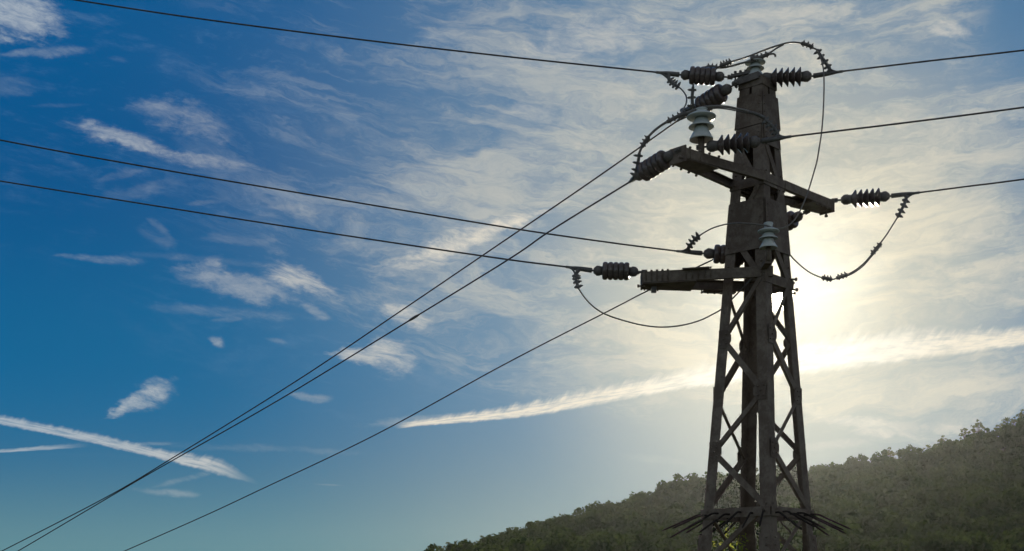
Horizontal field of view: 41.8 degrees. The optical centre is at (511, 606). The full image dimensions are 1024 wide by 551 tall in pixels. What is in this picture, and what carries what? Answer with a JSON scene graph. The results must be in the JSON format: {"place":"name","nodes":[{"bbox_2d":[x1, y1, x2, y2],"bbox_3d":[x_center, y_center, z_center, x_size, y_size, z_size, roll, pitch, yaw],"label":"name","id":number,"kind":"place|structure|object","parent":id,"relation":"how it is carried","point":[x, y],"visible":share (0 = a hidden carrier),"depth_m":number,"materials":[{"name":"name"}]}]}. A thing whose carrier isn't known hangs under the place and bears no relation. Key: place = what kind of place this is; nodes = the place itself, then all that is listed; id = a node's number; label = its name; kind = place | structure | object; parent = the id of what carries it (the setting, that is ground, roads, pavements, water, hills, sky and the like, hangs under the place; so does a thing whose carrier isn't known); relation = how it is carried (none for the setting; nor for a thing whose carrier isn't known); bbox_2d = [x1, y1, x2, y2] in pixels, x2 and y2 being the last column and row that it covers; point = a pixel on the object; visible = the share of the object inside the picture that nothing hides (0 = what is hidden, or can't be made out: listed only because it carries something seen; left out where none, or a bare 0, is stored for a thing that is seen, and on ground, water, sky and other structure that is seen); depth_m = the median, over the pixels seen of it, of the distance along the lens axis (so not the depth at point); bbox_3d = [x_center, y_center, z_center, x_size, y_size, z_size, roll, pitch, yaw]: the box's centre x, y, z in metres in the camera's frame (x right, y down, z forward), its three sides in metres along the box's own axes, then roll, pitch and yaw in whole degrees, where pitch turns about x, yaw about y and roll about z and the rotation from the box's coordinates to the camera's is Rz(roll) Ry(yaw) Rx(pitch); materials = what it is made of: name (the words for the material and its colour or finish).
{"place":"outdoors","nodes":[
{"label":"outdoors","id":0,"kind":"place"},
{"bbox_2d":[0,0,1023,550],"label":"sky","id":1,"kind":"structure","parent":0,"point":[131,334],"materials":[{"name":"blue"}]},
{"label":"ground","id":2,"kind":"structure","parent":0,"visible":0},
{"bbox_2d":[712,523,748,550],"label":"climbing vine","id":3,"kind":"object","parent":2,"relation":"on","point":[741,547],"visible":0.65,"depth_m":18.14,"materials":[{"name":"green plant"}]},
{"bbox_2d":[637,69,849,550],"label":"lattice pylon","id":4,"kind":"object","parent":2,"relation":"on","point":[760,189],"visible":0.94,"depth_m":17.95,"materials":[{"name":"metal"}]},
{"bbox_2d":[593,262,645,280],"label":"tension insulator","id":5,"kind":"object","parent":4,"relation":"attached to","point":[615,271],"visible":1,"depth_m":17.99,"materials":[{"name":"brown ceramic"}]},
{"bbox_2d":[565,265,592,288],"bbox_3d":[0.915,-4.456,18.103,0.411,0.351,0.155,0,0,12],"label":"wire clamp","id":6,"kind":"object","parent":5,"relation":"attached to","point":[576,276],"visible":1,"depth_m":18.09,"materials":[{"name":"metal"}]},
{"bbox_2d":[0,180,564,267],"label":"power line","id":7,"kind":"object","parent":6,"relation":"attached to","point":[293,227],"visible":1,"depth_m":20.80,"materials":[{"name":"black metal"}]},
{"bbox_2d":[578,255,821,327],"bbox_3d":[2.703,-4.328,18.269,3.653,1.127,0.259,0,0,-11],"label":"jumper cable","id":8,"kind":"object","parent":6,"relation":"attached to","point":[735,295],"visible":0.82,"depth_m":18.12,"materials":[{"name":"black metal"}]},
{"bbox_2d":[635,147,680,180],"bbox_3d":[1.854,-5.630,17.026,0.256,0.256,0.764,0,-14,-45],"label":"tension insulator","id":9,"kind":"object","parent":4,"relation":"attached to","point":[652,166],"visible":1,"depth_m":16.96,"materials":[{"name":"brown ceramic"}]},
{"bbox_2d":[628,153,642,182],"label":"wire clamp","id":10,"kind":"object","parent":9,"relation":"attached to","point":[632,178],"visible":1,"depth_m":17.17,"materials":[{"name":"metal"}]},
{"bbox_2d":[18,182,628,550],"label":"power line","id":11,"kind":"object","parent":10,"relation":"attached to","point":[533,242],"visible":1,"depth_m":22.34,"materials":[{"name":"black metal"}]},
{"bbox_2d":[687,107,715,155],"bbox_3d":[2.396,-5.998,16.950,0.372,0.610,0.372,0,0,0],"label":"pin insulator","id":12,"kind":"object","parent":4,"relation":"on","point":[701,125],"visible":1,"depth_m":16.88,"materials":[{"name":"ceramic"}]},
{"bbox_2d":[638,105,761,152],"bbox_3d":[2.393,-6.059,16.948,1.591,0.554,0.088,0,0,9],"label":"jumper cable","id":13,"kind":"object","parent":12,"relation":"attached to","point":[668,120],"visible":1,"depth_m":16.96,"materials":[{"name":"metal"}]},
{"bbox_2d":[748,111,765,118],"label":"jumper cable","id":14,"kind":"object","parent":13,"relation":"attached to","point":[757,114],"visible":1,"depth_m":16.83,"materials":[{"name":"metal"}]},
{"bbox_2d":[707,108,747,113],"bbox_3d":[2.731,-6.268,16.948,0.522,0.110,0.062,0,0,6],"label":"jumper cable","id":15,"kind":"object","parent":12,"relation":"attached to","point":[728,109],"visible":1,"depth_m":16.95,"materials":[{"name":"metal"}]},
{"bbox_2d":[681,66,732,85],"bbox_3d":[2.629,-7.159,18.078,0.695,0.236,0.236,6,1,7],"label":"tension insulator","id":16,"kind":"object","parent":4,"relation":"attached to","point":[697,75],"visible":1,"depth_m":18.00,"materials":[{"name":"ceramic"}]},
{"bbox_2d":[656,71,680,89],"bbox_3d":[2.127,-7.123,18.136,0.362,0.283,0.080,0,0,7],"label":"wire clamp","id":17,"kind":"object","parent":16,"relation":"attached to","point":[667,75],"visible":1,"depth_m":18.11,"materials":[{"name":"metal"}]},
{"bbox_2d":[74,0,655,72],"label":"power line","id":18,"kind":"object","parent":17,"relation":"attached to","point":[369,40],"visible":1,"depth_m":18.84,"materials":[{"name":"black metal"}]},
{"bbox_2d":[678,87,686,113],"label":"jumper cable","id":19,"kind":"object","parent":17,"relation":"attached to","point":[686,99],"visible":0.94,"depth_m":17.65,"materials":[{"name":"black metal"}]},
{"bbox_2d":[693,80,739,110],"bbox_3d":[2.747,-6.896,18.132,0.260,0.260,0.788,0,-14,-45],"label":"tension insulator","id":20,"kind":"object","parent":4,"relation":"attached to","point":[717,94],"visible":0.79,"depth_m":18.03,"materials":[{"name":"brown ceramic"}]},
{"bbox_2d":[676,87,696,121],"bbox_3d":[2.418,-6.876,18.356,0.177,0.312,0.518,0,0,-12],"label":"wire clamp","id":21,"kind":"object","parent":20,"relation":"attached to","point":[692,97],"visible":0.73,"depth_m":18.16,"materials":[{"name":"metal"}]},
{"bbox_2d":[2,121,676,550],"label":"power line","id":22,"kind":"object","parent":21,"relation":"attached to","point":[376,327],"visible":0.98,"depth_m":23.34,"materials":[{"name":"black metal"}]},
{"bbox_2d":[696,132,759,154],"bbox_3d":[2.731,-5.838,16.930,0.800,0.253,0.253,-4,0,4],"label":"tension insulator","id":23,"kind":"object","parent":4,"relation":"attached to","point":[734,144],"visible":1,"depth_m":16.86,"materials":[{"name":"brown ceramic"}]},
{"bbox_2d":[760,117,791,143],"bbox_3d":[3.314,-6.000,16.879,0.414,0.326,0.103,0,0,0],"label":"wire clamp","id":24,"kind":"object","parent":23,"relation":"attached to","point":[778,137],"visible":1,"depth_m":16.85,"materials":[{"name":"metal"}]},
{"bbox_2d":[792,106,1023,136],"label":"power line","id":25,"kind":"object","parent":24,"relation":"attached to","point":[908,122],"visible":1,"depth_m":16.69,"materials":[{"name":"black metal"}]},
{"bbox_2d":[704,244,751,264],"bbox_3d":[3.078,-4.872,18.570,0.834,0.260,0.260,4,0,4],"label":"tension insulator","id":26,"kind":"object","parent":4,"relation":"attached to","point":[716,254],"visible":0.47,"depth_m":18.51,"materials":[{"name":"brown ceramic"}]},
{"bbox_2d":[676,232,703,255],"bbox_3d":[2.481,-5.020,18.624,0.383,0.290,0.221,0,0,37],"label":"wire clamp","id":27,"kind":"object","parent":26,"relation":"attached to","point":[688,250],"visible":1,"depth_m":18.58,"materials":[{"name":"metal"}]},
{"bbox_2d":[0,139,675,251],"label":"power line","id":28,"kind":"object","parent":27,"relation":"attached to","point":[343,199],"visible":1,"depth_m":19.92,"materials":[{"name":"black metal"}]},
{"bbox_2d":[745,55,765,74],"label":"pin insulator","id":29,"kind":"object","parent":4,"relation":"on","point":[753,67],"visible":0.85,"depth_m":18.00,"materials":[{"name":"ceramic"}]},
{"bbox_2d":[692,60,755,86],"bbox_3d":[2.869,-7.191,18.109,0.856,0.345,0.171,0,0,12],"label":"jumper cable","id":30,"kind":"object","parent":29,"relation":"attached to","point":[729,66],"visible":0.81,"depth_m":18.06,"materials":[{"name":"metal"}]},
{"bbox_2d":[717,40,816,67],"bbox_3d":[3.421,-7.414,17.974,1.317,0.314,0.082,0,0,8],"label":"jumper cable","id":31,"kind":"object","parent":29,"relation":"attached to","point":[727,63],"visible":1,"depth_m":17.96,"materials":[{"name":"metal"}]},
{"bbox_2d":[750,44,783,60],"bbox_3d":[3.419,-7.421,17.947,0.449,0.224,0.057,0,0,0],"label":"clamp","id":32,"kind":"object","parent":29,"relation":"attached to","point":[762,56],"visible":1,"depth_m":17.93,"materials":[{"name":"metal"}]},
{"bbox_2d":[757,221,779,260],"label":"pin insulator","id":33,"kind":"object","parent":4,"relation":"on","point":[768,237],"visible":1,"depth_m":17.30,"materials":[{"name":"ceramic"}]},
{"bbox_2d":[699,49,824,235],"bbox_3d":[3.228,-6.151,17.747,1.723,2.577,0.868,0,0,21],"label":"jumper cable","id":34,"kind":"object","parent":33,"relation":"attached to","point":[813,171],"visible":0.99,"depth_m":17.57,"materials":[{"name":"black metal"}]},
{"bbox_2d":[763,67,811,87],"bbox_3d":[3.622,-7.112,18.010,0.798,0.253,0.253,1,0,9],"label":"tension insulator","id":35,"kind":"object","parent":4,"relation":"attached to","point":[786,77],"visible":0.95,"depth_m":17.93,"materials":[{"name":"ceramic"}]},
{"bbox_2d":[812,49,842,77],"bbox_3d":[4.209,-7.265,17.909,0.437,0.377,0.097,0,0,8],"label":"wire clamp","id":36,"kind":"object","parent":35,"relation":"attached to","point":[829,71],"visible":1,"depth_m":17.89,"materials":[{"name":"metal"}]},
{"bbox_2d":[843,49,1023,71],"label":"power line","id":37,"kind":"object","parent":36,"relation":"attached to","point":[933,60],"visible":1,"depth_m":17.79,"materials":[{"name":"black metal"}]},
{"bbox_2d":[787,209,809,230],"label":"tension insulator","id":38,"kind":"object","parent":4,"relation":"attached to","point":[791,215],"visible":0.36,"depth_m":19.07,"materials":[{"name":"brown ceramic"}]},
{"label":"wire clamp","id":39,"kind":"object","parent":38,"relation":"attached to","visible":0},
{"bbox_2d":[125,259,712,550],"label":"power line","id":40,"kind":"object","parent":39,"relation":"attached to","point":[418,411],"visible":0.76,"depth_m":25.23,"materials":[{"name":"black metal"}]},
{"bbox_2d":[832,188,889,207],"bbox_3d":[4.959,-5.802,19.048,0.804,0.253,0.253,-3,0,7],"label":"tension insulator","id":41,"kind":"object","parent":4,"relation":"attached to","point":[860,198],"visible":1,"depth_m":18.98,"materials":[{"name":"brown ceramic"}]},
{"bbox_2d":[890,191,919,217],"bbox_3d":[5.552,-5.672,18.944,0.434,0.389,0.170,0,0,0],"label":"wire clamp","id":42,"kind":"object","parent":41,"relation":"attached to","point":[906,196],"visible":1,"depth_m":18.93,"materials":[{"name":"metal"}]},
{"bbox_2d":[821,217,897,281],"bbox_3d":[4.882,-5.014,18.793,1.145,0.963,0.067,0,0,-10],"label":"jumper cable","id":43,"kind":"object","parent":42,"relation":"hanging from","point":[838,277],"visible":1,"depth_m":18.77,"materials":[{"name":"metal"}]},
{"bbox_2d":[846,244,881,276],"bbox_3d":[4.941,-4.852,18.767,0.542,0.492,0.044,0,0,-9],"label":"jumper cable","id":44,"kind":"object","parent":43,"relation":"attached to","point":[866,261],"visible":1,"depth_m":18.76,"materials":[{"name":"black metal"}]},
{"bbox_2d":[920,178,1023,192],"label":"power line","id":45,"kind":"object","parent":42,"relation":"attached to","point":[971,185],"visible":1,"depth_m":18.80,"materials":[{"name":"black metal"}]},
{"bbox_3d":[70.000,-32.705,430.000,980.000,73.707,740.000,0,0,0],"label":"hill","id":46,"kind":"structure","parent":0,"visible":0},
{"bbox_2d":[424,416,1023,550],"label":"forest","id":47,"kind":"object","parent":46,"relation":"on","point":[967,494],"visible":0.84,"depth_m":228.99,"materials":[{"name":"green plant"}]},
{"bbox_2d":[882,447,896,458],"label":"hill tree","id":48,"kind":"object","parent":46,"relation":"on","point":[890,452],"visible":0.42,"depth_m":380.31,"materials":[{"name":"green plant"}]},
{"bbox_2d":[959,427,969,439],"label":"hill tree","id":49,"kind":"object","parent":46,"relation":"on","point":[964,432],"visible":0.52,"depth_m":378.78,"materials":[{"name":"green plant"}]},
{"bbox_2d":[971,419,984,431],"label":"hill tree","id":50,"kind":"object","parent":46,"relation":"on","point":[978,427],"visible":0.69,"depth_m":378.95,"materials":[{"name":"green plant"}]},
{"bbox_2d":[999,417,1009,428],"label":"hill tree","id":51,"kind":"object","parent":46,"relation":"on","point":[1006,420],"visible":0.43,"depth_m":383.49,"materials":[{"name":"green plant"}]},
{"bbox_2d":[1010,417,1017,425],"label":"hill tree","id":52,"kind":"object","parent":46,"relation":"on","point":[1013,421],"visible":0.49,"depth_m":379.73,"materials":[{"name":"green plant"}]},
{"bbox_2d":[1016,409,1023,419],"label":"hill tree","id":53,"kind":"object","parent":46,"relation":"on","point":[1020,414],"visible":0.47,"depth_m":379.44,"materials":[{"name":"green plant"}]}
]}

